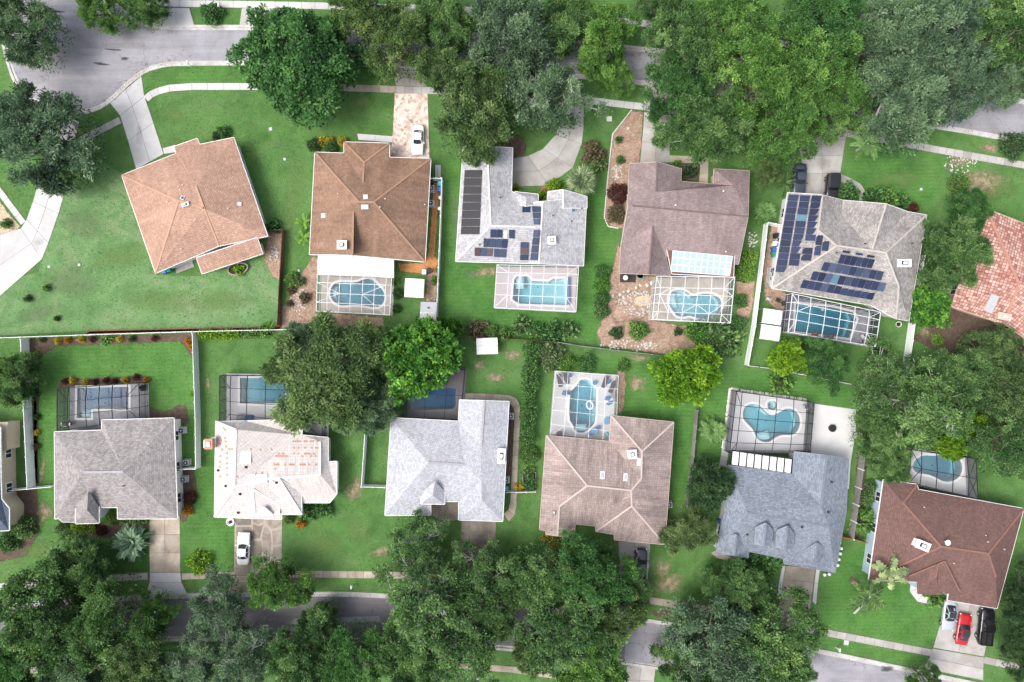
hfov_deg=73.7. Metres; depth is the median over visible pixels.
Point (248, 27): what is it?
kerb
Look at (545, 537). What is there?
shrub
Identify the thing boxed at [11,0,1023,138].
road
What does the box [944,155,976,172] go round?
rubble
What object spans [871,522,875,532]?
window
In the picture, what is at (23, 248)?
driveway
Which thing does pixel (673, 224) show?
house
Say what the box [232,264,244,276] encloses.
shrub
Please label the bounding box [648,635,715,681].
tree
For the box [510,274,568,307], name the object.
swimming pool
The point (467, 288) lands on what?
lawn
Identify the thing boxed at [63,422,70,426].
grill
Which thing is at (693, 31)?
tree
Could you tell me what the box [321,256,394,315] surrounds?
pool deck
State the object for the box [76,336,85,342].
bedding plant
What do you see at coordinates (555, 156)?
driveway
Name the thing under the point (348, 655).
tree
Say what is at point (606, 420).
patio table
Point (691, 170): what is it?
shrub
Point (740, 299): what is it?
shrub
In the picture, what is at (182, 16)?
driveway
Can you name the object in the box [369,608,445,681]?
tree
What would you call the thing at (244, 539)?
car
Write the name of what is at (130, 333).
fence
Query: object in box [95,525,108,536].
shrub
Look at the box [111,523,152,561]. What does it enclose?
palm
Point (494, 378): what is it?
bare patch
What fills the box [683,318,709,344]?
shrub
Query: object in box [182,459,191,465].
air conditioner
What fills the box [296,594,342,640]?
tree
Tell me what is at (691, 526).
tree
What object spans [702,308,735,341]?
shrub
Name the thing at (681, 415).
lawn
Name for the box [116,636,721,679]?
kerb
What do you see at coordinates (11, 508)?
house
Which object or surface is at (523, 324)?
shrub
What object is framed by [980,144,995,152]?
bare patch
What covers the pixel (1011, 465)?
tree
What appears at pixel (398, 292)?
shrub
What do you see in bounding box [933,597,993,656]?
driveway
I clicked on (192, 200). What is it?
house
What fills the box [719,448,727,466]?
path
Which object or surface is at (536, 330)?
shrub
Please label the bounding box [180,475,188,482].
air conditioner
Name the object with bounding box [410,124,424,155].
car
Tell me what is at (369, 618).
road
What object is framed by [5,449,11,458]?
window
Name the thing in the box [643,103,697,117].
sidewalk
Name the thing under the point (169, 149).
driveway
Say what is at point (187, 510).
shrub
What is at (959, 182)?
shrub
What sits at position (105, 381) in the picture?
bedding plant
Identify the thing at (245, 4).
sidewalk
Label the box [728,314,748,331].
shrub
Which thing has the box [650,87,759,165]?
tree
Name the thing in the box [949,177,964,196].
dirt ring
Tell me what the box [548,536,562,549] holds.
shrub
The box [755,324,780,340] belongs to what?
canopy
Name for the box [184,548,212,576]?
shrub
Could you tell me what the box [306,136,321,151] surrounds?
shrub
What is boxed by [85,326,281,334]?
mulch bed
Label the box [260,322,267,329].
shrub
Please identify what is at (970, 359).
tree
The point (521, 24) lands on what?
tree
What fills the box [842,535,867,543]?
fence
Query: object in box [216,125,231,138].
shrub
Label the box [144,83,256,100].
sidewalk
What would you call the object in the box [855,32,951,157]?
tree
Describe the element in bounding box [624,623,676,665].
road
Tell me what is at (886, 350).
shrub
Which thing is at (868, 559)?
window
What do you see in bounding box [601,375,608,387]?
sun lounger
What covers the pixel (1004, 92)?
tree
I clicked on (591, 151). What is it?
shrub
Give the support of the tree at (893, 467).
on the ground at (232, 350)
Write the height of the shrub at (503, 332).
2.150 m
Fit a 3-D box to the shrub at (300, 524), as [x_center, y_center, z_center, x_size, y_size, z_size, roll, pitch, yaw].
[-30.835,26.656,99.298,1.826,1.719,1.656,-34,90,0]
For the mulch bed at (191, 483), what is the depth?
99.99 m
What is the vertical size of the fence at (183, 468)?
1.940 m
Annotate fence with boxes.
[0,329,286,337]
[9,485,53,490]
[19,338,35,487]
[177,467,197,469]
[191,333,200,468]
[276,229,285,324]
[360,435,385,487]
[436,177,442,316]
[458,335,557,342]
[506,490,535,492]
[558,342,661,355]
[685,409,698,508]
[744,223,768,365]
[744,365,852,384]
[767,222,780,226]
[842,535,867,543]
[848,455,864,539]
[903,255,925,374]
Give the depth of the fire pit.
99.62 m
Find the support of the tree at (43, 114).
on the ground at (232, 350)
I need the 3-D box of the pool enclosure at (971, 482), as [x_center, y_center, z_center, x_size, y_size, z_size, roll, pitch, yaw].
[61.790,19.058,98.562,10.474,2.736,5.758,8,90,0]
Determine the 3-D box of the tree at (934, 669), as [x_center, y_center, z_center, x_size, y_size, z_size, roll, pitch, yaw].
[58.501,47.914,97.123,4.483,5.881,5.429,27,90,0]
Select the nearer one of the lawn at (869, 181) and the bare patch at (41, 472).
the bare patch at (41, 472)
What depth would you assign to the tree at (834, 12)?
92.02 m
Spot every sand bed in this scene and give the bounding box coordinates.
[264,232,281,279]
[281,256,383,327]
[597,242,722,354]
[604,111,642,228]
[617,371,625,413]
[736,281,755,332]
[763,226,785,314]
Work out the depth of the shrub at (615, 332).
99.24 m
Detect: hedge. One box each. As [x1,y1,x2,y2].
[70,524,97,533]
[119,519,148,524]
[197,327,241,340]
[240,327,269,338]
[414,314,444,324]
[518,341,541,445]
[736,249,758,282]
[863,189,910,206]
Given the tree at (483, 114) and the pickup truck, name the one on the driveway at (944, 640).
the pickup truck
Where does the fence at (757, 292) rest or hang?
on the ground at (232, 350)
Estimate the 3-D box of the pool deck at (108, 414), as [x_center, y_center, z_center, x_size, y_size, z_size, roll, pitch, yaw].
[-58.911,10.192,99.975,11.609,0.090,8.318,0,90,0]
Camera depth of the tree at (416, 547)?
94.49 m
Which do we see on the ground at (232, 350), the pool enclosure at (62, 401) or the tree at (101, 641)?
the tree at (101, 641)
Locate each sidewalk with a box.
[0,188,24,224]
[0,573,147,589]
[30,657,612,681]
[79,117,120,139]
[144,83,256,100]
[148,0,1002,79]
[182,572,234,579]
[283,571,450,581]
[339,84,395,92]
[396,86,445,94]
[585,97,643,109]
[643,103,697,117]
[650,597,774,622]
[809,627,931,655]
[845,130,1023,168]
[984,657,1020,668]
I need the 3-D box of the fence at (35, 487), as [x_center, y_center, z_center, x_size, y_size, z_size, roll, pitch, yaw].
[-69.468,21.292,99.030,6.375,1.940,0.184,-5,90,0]
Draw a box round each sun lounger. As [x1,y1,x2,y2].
[556,374,562,386]
[563,372,568,383]
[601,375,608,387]
[608,380,616,392]
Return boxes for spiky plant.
[264,320,275,334]
[774,172,796,196]
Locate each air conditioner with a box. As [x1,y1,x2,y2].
[178,427,186,433]
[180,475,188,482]
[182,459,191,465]
[429,200,434,206]
[430,185,434,192]
[505,476,509,482]
[509,412,513,418]
[668,500,671,507]
[767,268,772,274]
[767,275,771,281]
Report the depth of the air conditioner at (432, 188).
99.15 m
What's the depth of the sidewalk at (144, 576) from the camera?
99.94 m
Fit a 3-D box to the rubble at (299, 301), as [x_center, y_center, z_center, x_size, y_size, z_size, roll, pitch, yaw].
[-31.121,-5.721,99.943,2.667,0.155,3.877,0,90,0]
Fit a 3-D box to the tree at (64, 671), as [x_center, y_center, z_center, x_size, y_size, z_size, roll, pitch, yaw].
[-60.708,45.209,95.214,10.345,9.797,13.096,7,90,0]
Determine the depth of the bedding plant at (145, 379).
99.53 m
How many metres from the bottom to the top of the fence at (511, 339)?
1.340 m
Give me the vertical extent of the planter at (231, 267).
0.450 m
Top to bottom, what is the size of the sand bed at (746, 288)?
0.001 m
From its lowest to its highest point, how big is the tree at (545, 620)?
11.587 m
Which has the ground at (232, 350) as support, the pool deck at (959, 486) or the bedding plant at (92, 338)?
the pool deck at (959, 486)
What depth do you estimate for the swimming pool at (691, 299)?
101.30 m
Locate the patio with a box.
[811,404,855,488]
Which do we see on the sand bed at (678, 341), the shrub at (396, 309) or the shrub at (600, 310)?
the shrub at (600, 310)
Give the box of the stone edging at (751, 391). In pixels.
[721,387,806,447]
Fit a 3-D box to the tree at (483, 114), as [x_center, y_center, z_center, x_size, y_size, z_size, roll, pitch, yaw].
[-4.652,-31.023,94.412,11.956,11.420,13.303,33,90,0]
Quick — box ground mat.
[620,274,635,281]
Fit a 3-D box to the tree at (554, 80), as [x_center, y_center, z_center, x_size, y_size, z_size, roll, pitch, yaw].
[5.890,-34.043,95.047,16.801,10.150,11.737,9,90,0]
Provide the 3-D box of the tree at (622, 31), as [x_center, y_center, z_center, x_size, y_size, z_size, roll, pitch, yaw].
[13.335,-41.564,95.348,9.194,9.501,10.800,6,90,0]
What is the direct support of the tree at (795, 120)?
on the ground at (232, 350)
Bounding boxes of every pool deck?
[70,383,148,430]
[227,373,328,436]
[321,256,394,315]
[407,368,466,418]
[495,266,576,311]
[550,370,615,440]
[648,278,729,321]
[724,390,806,449]
[781,296,871,346]
[900,447,966,494]
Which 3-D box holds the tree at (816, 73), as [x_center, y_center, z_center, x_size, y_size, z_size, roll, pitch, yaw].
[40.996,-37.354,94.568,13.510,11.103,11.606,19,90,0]
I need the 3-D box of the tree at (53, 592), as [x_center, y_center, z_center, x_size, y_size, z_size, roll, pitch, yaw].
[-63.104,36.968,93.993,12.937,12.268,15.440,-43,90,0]
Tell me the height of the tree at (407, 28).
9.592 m
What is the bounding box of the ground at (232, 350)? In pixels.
[0,0,1023,681]
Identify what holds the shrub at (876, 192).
on the lawn at (869, 181)
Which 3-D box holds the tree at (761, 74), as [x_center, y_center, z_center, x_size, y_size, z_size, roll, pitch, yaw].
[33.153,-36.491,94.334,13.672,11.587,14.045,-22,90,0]
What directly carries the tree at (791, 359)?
on the ground at (232, 350)
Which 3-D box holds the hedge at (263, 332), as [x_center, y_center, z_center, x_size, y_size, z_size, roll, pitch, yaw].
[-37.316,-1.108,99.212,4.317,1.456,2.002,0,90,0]
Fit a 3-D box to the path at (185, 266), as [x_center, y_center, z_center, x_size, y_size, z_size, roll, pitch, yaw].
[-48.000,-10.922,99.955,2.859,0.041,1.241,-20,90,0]
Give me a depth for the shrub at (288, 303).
99.46 m
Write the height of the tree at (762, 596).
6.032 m
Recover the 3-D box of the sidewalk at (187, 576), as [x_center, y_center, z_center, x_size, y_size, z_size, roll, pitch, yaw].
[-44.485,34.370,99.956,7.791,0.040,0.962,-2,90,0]
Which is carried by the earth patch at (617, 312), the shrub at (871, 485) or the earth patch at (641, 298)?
the earth patch at (641, 298)
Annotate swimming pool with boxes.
[75,385,130,419]
[238,376,293,405]
[328,277,386,309]
[408,385,457,411]
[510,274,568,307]
[567,377,597,434]
[667,288,723,320]
[740,402,801,442]
[792,301,858,339]
[911,453,964,483]
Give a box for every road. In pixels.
[0,596,730,669]
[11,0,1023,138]
[291,616,380,623]
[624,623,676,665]
[763,652,950,681]
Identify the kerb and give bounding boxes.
[2,45,1006,140]
[2,591,975,681]
[114,3,1023,103]
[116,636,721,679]
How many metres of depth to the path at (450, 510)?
99.94 m
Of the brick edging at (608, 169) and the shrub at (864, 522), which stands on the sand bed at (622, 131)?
the brick edging at (608, 169)
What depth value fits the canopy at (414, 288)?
97.77 m
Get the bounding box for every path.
[175,261,193,273]
[357,134,392,141]
[398,182,438,273]
[425,271,436,301]
[432,503,457,520]
[435,165,440,177]
[465,393,520,520]
[669,155,705,163]
[699,161,707,182]
[711,551,735,560]
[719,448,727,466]
[841,174,864,200]
[910,584,931,603]
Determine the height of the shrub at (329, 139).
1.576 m
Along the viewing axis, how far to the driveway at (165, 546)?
99.94 m
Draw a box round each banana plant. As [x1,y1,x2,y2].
[293,213,310,234]
[295,230,309,245]
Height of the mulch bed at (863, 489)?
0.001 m
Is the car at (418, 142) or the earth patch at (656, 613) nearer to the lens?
the car at (418, 142)
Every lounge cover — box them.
[236,413,245,420]
[243,415,254,419]
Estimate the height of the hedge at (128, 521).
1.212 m
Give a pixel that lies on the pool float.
(589, 408)
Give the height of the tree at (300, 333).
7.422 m
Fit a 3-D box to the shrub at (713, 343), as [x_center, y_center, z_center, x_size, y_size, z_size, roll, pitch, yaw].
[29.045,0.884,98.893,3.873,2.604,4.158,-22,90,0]
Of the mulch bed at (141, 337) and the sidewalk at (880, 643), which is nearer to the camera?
the sidewalk at (880, 643)
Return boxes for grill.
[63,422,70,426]
[555,431,563,434]
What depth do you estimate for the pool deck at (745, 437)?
99.93 m
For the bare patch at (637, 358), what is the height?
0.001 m
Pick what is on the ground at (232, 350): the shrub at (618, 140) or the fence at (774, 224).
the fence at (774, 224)
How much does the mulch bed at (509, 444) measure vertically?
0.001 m
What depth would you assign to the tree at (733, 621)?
91.83 m
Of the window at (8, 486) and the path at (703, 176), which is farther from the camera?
the path at (703, 176)
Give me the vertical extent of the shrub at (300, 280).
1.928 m
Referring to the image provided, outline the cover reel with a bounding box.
[567,277,569,304]
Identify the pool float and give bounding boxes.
[586,401,593,409]
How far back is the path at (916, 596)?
99.94 m
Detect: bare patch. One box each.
[38,502,52,520]
[39,463,44,481]
[346,478,360,499]
[373,547,390,555]
[475,361,483,367]
[476,268,495,275]
[487,373,502,381]
[506,351,519,359]
[631,377,644,390]
[632,355,649,360]
[655,560,669,575]
[658,575,679,592]
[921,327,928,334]
[949,156,971,165]
[966,171,1001,194]
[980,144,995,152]
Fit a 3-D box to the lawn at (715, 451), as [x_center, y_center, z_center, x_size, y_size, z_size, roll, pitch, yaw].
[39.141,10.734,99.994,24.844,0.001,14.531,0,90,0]
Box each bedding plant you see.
[32,389,39,396]
[32,413,40,420]
[32,429,39,435]
[32,442,41,450]
[37,337,44,342]
[52,337,62,344]
[61,378,68,384]
[63,336,71,343]
[69,376,77,383]
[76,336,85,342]
[81,378,88,385]
[88,336,97,342]
[90,379,98,384]
[101,376,109,383]
[110,377,118,383]
[115,335,123,342]
[120,376,128,383]
[127,335,135,342]
[131,373,139,380]
[142,376,150,382]
[150,335,157,342]
[183,337,191,344]
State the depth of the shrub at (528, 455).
98.96 m
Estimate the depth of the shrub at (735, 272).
99.20 m
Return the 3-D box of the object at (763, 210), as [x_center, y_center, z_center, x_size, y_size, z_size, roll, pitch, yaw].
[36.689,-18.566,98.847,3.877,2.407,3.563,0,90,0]
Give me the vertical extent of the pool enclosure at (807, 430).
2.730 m
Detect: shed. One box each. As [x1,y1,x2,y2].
[420,302,436,323]
[476,338,497,354]
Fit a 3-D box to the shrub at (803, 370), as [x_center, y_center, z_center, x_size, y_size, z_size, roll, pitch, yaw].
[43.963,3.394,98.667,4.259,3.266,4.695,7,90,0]
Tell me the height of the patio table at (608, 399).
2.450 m
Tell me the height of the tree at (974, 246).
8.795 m
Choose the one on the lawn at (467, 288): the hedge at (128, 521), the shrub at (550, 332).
the shrub at (550, 332)
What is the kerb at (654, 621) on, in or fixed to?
on the road at (381, 608)
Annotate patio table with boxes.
[591,428,597,434]
[603,417,609,424]
[604,395,613,404]
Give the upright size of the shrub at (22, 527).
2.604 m
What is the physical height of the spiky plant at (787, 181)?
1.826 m
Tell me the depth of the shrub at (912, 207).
99.16 m
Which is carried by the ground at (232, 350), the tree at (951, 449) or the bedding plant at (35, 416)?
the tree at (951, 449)
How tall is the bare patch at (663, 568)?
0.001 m
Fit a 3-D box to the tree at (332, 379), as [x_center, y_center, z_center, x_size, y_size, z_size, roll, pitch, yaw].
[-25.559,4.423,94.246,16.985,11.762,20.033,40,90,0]
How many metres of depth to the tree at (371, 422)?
94.75 m
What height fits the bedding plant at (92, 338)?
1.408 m
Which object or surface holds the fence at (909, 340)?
on the ground at (232, 350)
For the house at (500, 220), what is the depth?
96.31 m
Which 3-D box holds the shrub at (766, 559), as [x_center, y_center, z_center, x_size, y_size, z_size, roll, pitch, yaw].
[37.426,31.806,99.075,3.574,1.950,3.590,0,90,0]
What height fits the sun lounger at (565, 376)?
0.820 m
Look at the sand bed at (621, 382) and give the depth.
99.98 m
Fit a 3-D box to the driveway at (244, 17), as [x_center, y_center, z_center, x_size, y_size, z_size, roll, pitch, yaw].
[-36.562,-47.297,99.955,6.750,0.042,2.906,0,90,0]
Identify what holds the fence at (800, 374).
on the ground at (232, 350)
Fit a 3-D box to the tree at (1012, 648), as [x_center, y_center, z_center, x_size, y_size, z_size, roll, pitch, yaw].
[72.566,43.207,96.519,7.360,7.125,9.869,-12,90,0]
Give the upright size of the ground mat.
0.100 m
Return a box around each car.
[235,532,251,564]
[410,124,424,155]
[634,548,648,579]
[791,163,807,192]
[823,173,840,197]
[939,599,956,630]
[953,612,972,645]
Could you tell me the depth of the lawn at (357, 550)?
99.99 m
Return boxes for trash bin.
[770,246,776,251]
[772,233,778,238]
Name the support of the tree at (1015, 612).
on the ground at (232, 350)
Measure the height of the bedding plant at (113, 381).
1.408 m
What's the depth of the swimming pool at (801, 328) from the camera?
101.41 m
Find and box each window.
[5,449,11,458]
[5,482,12,493]
[175,430,178,440]
[178,492,180,502]
[866,552,870,563]
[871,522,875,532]
[875,491,879,501]
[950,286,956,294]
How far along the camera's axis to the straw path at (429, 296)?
99.98 m
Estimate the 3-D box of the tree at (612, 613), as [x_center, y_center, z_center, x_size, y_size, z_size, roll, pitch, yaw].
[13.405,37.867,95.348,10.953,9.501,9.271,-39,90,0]
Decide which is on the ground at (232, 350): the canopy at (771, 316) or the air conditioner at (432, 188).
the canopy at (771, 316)
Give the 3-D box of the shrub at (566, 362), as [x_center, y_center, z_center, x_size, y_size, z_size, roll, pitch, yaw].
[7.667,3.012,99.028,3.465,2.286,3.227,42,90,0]
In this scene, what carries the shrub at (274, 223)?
on the lawn at (278, 143)
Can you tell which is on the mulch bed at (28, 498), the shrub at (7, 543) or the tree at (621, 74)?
the shrub at (7, 543)
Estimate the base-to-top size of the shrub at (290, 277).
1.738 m
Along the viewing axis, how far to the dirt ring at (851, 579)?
99.97 m
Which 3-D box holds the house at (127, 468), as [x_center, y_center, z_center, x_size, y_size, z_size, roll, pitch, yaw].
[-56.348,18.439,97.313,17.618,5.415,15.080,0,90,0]
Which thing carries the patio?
on the ground at (232, 350)
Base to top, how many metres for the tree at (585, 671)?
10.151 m
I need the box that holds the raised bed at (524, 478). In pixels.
[523,472,535,485]
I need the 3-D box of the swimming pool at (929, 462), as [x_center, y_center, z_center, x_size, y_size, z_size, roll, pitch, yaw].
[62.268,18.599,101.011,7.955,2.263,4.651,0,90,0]
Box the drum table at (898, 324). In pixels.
[895,321,901,326]
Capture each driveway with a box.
[0,119,78,295]
[110,77,163,168]
[147,572,186,594]
[150,516,179,571]
[159,8,193,24]
[162,145,174,153]
[230,575,256,591]
[234,518,281,575]
[240,8,280,24]
[390,93,428,157]
[394,68,424,86]
[461,520,495,603]
[512,79,583,186]
[616,541,649,623]
[626,666,654,681]
[640,112,670,161]
[644,86,667,103]
[773,566,814,645]
[777,566,784,598]
[799,124,847,194]
[812,570,819,603]
[925,648,983,679]
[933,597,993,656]
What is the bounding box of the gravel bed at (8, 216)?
[0,203,19,233]
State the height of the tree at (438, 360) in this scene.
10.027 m
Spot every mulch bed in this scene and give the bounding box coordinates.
[0,489,39,560]
[30,333,192,482]
[59,376,188,424]
[65,521,148,538]
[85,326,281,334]
[180,469,196,521]
[495,135,526,156]
[505,405,513,491]
[539,185,548,200]
[682,163,698,180]
[852,448,866,537]
[914,308,1023,357]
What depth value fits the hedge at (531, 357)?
98.51 m
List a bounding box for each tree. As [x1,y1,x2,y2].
[0,0,73,76]
[0,78,112,198]
[0,349,46,410]
[0,539,98,669]
[0,602,60,681]
[32,630,107,681]
[35,138,102,196]
[47,528,116,602]
[55,572,159,676]
[75,0,126,36]
[100,626,173,681]
[119,0,172,31]
[130,585,187,642]
[160,624,248,681]
[185,561,246,654]
[204,616,274,681]
[225,3,366,129]
[245,551,318,611]
[258,309,401,437]
[263,602,340,681]
[274,319,334,381]
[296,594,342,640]
[313,617,385,681]
[327,0,399,53]
[332,376,399,438]
[358,0,435,85]
[368,530,473,666]
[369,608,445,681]
[377,313,464,407]
[387,507,451,594]
[411,0,479,57]
[414,46,476,106]
[424,582,499,681]
[432,59,518,168]
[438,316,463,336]
[447,535,528,604]
[458,579,526,643]
[468,0,553,104]
[469,51,536,120]
[497,539,581,615]
[503,50,612,136]
[510,629,559,679]
[512,565,624,681]
[531,0,602,70]
[550,526,639,606]
[555,622,629,681]
[563,587,648,648]
[574,0,642,87]
[593,53,634,98]
[618,562,651,626]
[633,0,683,38]
[640,0,728,90]
[640,49,712,126]
[647,344,724,408]
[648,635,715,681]
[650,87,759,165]
[657,502,720,555]
[657,595,762,681]
[683,454,736,515]
[690,0,781,62]
[694,22,799,130]
[695,556,766,611]
[720,581,830,681]
[735,566,772,618]
[740,79,819,169]
[750,159,785,189]
[756,22,864,108]
[764,337,806,376]
[773,627,818,681]
[776,0,870,71]
[799,335,851,398]
[807,72,878,146]
[842,0,943,91]
[847,400,907,458]
[848,351,977,451]
[852,335,915,420]
[854,437,912,483]
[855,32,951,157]
[901,0,994,88]
[903,658,941,681]
[906,282,952,329]
[915,347,1008,409]
[916,214,994,293]
[921,218,951,256]
[927,34,998,128]
[933,435,967,461]
[940,187,994,235]
[946,0,1023,72]
[954,323,1022,370]
[954,407,988,449]
[958,348,1023,426]
[963,404,1023,479]
[970,59,1023,112]
[995,616,1023,681]
[996,560,1023,631]
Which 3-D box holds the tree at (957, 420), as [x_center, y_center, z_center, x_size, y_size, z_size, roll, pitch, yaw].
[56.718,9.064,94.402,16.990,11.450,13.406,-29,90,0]
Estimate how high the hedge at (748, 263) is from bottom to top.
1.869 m
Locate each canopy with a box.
[404,278,425,298]
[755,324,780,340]
[759,308,782,325]
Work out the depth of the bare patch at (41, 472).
99.95 m
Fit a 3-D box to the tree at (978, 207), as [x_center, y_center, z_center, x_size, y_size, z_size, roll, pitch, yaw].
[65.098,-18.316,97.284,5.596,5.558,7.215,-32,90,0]
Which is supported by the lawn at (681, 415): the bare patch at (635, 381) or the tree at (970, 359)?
the bare patch at (635, 381)
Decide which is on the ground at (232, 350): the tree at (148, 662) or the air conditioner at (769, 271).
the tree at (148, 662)
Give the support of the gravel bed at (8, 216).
on the ground at (232, 350)
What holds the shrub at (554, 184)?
on the mulch bed at (542, 188)
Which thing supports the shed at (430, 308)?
on the ground at (232, 350)
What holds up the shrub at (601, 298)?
on the lawn at (467, 288)
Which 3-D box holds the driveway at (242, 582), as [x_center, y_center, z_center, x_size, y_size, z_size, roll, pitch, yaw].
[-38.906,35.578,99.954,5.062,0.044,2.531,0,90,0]
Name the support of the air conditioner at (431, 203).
on the straw path at (429, 260)
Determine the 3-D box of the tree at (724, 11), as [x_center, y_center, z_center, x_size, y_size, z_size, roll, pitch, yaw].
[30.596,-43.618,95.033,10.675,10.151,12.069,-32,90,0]
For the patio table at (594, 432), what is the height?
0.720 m
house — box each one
[0,427,23,530]
[54,417,183,523]
[121,137,270,273]
[204,419,338,519]
[309,141,430,277]
[385,399,508,521]
[455,145,586,265]
[539,415,673,544]
[619,161,749,277]
[713,450,848,572]
[769,192,927,320]
[862,479,1023,608]
[946,212,1023,345]
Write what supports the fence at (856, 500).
on the ground at (232, 350)
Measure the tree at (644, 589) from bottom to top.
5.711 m
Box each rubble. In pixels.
[269,244,278,261]
[291,289,308,314]
[600,339,656,351]
[612,165,622,179]
[618,290,659,316]
[748,232,757,246]
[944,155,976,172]
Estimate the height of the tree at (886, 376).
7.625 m
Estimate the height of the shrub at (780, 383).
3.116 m
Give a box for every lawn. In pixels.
[0,157,279,335]
[36,340,194,520]
[96,528,148,572]
[144,66,394,93]
[147,91,393,250]
[181,448,233,570]
[285,443,409,568]
[442,160,615,341]
[569,358,693,504]
[649,545,778,610]
[694,366,860,463]
[818,544,941,645]
[819,638,927,664]
[842,142,943,210]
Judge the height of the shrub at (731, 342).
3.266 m
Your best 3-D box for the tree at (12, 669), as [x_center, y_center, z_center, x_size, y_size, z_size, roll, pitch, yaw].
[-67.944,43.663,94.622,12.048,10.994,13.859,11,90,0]
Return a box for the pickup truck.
[974,607,996,645]
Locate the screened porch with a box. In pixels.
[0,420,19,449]
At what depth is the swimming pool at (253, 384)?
101.22 m
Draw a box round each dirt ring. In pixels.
[849,577,858,584]
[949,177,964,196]
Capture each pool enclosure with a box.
[56,382,148,430]
[219,374,326,436]
[316,274,393,315]
[404,369,465,420]
[494,265,578,312]
[549,370,617,438]
[649,276,734,323]
[724,390,814,452]
[781,293,880,346]
[904,448,978,498]
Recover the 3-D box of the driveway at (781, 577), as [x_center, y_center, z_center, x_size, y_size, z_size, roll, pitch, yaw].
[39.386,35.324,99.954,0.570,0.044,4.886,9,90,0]
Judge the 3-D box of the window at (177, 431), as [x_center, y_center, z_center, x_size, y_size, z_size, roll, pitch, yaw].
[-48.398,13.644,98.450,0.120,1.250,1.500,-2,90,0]
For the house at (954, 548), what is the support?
on the ground at (232, 350)
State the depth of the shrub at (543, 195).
99.33 m
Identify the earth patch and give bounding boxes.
[607,292,647,321]
[633,295,650,306]
[653,610,671,616]
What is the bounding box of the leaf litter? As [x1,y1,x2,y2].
[0,4,1019,681]
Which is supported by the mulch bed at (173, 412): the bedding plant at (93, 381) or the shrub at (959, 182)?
the bedding plant at (93, 381)
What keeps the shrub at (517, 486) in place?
on the ground at (232, 350)
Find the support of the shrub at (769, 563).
on the ground at (232, 350)
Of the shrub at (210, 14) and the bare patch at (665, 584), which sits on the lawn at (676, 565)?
the bare patch at (665, 584)
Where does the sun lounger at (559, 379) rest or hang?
on the pool deck at (559, 418)
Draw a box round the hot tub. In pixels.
[765,398,778,411]
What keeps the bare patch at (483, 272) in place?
on the lawn at (467, 288)
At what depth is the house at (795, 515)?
96.36 m
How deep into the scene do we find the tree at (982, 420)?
96.01 m
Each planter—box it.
[226,518,234,525]
[227,262,248,275]
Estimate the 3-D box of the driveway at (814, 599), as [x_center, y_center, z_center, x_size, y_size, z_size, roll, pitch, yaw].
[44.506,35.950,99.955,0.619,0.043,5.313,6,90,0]
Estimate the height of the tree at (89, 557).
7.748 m
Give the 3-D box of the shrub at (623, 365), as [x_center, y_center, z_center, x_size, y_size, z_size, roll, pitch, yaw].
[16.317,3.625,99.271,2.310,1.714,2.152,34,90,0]
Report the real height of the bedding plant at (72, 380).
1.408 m
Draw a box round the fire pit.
[828,425,835,431]
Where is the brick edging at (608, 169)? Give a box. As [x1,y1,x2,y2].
[604,110,631,228]
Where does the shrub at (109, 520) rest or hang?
on the ground at (232, 350)
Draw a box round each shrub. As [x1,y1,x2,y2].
[0,218,12,228]
[0,531,22,553]
[10,514,37,539]
[23,294,32,301]
[42,283,50,291]
[53,315,60,321]
[54,521,69,534]
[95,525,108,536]
[99,335,115,346]
[103,511,118,525]
[182,504,193,515]
[183,490,197,505]
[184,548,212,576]
[199,0,226,27]
[212,131,219,140]
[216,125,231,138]
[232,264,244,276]
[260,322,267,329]
[265,217,281,233]
[282,271,298,287]
[283,515,294,524]
[285,299,292,306]
[286,286,296,295]
[294,274,305,287]
[295,516,306,528]
[297,503,318,522]
[298,292,311,305]
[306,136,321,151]
[313,502,333,518]
[317,136,326,147]
[324,140,338,151]
[325,136,333,142]
[337,136,347,147]
[392,277,399,285]
[392,286,403,298]
[392,303,401,312]
[431,275,439,285]
[465,319,489,340]
[484,324,498,337]
[497,325,512,343]
[509,314,530,337]
[512,182,521,191]
[513,481,523,491]
[519,444,539,465]
[521,465,534,479]
[521,477,536,490]
[524,321,546,341]
[536,340,567,372]
[537,189,546,200]
[539,531,550,542]
[540,317,562,343]
[544,177,563,190]
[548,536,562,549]
[557,352,577,373]
[558,319,580,341]
[575,351,596,372]
[579,139,607,164]
[589,156,607,176]
[591,277,610,291]
[593,263,611,280]
[593,290,610,305]
[593,304,610,319]
[605,182,627,204]
[606,203,624,224]
[608,326,623,339]
[614,135,622,144]
[615,155,624,164]
[615,357,630,372]
[628,319,650,341]
[671,159,681,167]
[673,325,682,336]
[682,163,698,178]
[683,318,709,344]
[697,333,722,356]
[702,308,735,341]
[711,329,747,359]
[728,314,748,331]
[731,293,747,308]
[732,268,739,279]
[739,552,761,571]
[758,554,785,576]
[758,555,780,570]
[766,372,796,395]
[778,336,787,343]
[799,349,827,380]
[838,179,860,200]
[847,507,875,534]
[858,488,874,507]
[861,186,886,202]
[863,478,877,491]
[867,336,893,359]
[879,186,899,205]
[895,191,910,209]
[906,202,920,212]
[926,595,944,607]
[931,334,945,347]
[946,173,969,193]
[997,131,1023,162]
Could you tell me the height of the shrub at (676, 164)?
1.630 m
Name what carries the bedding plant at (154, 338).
on the mulch bed at (141, 337)
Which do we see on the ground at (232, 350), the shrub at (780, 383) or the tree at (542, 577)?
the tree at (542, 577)
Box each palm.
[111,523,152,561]
[564,164,597,194]
[697,414,726,444]
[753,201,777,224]
[847,581,885,614]
[848,131,882,160]
[871,553,909,590]
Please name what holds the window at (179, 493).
in the house at (127, 468)
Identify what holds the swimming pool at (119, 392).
in the pool deck at (108, 414)

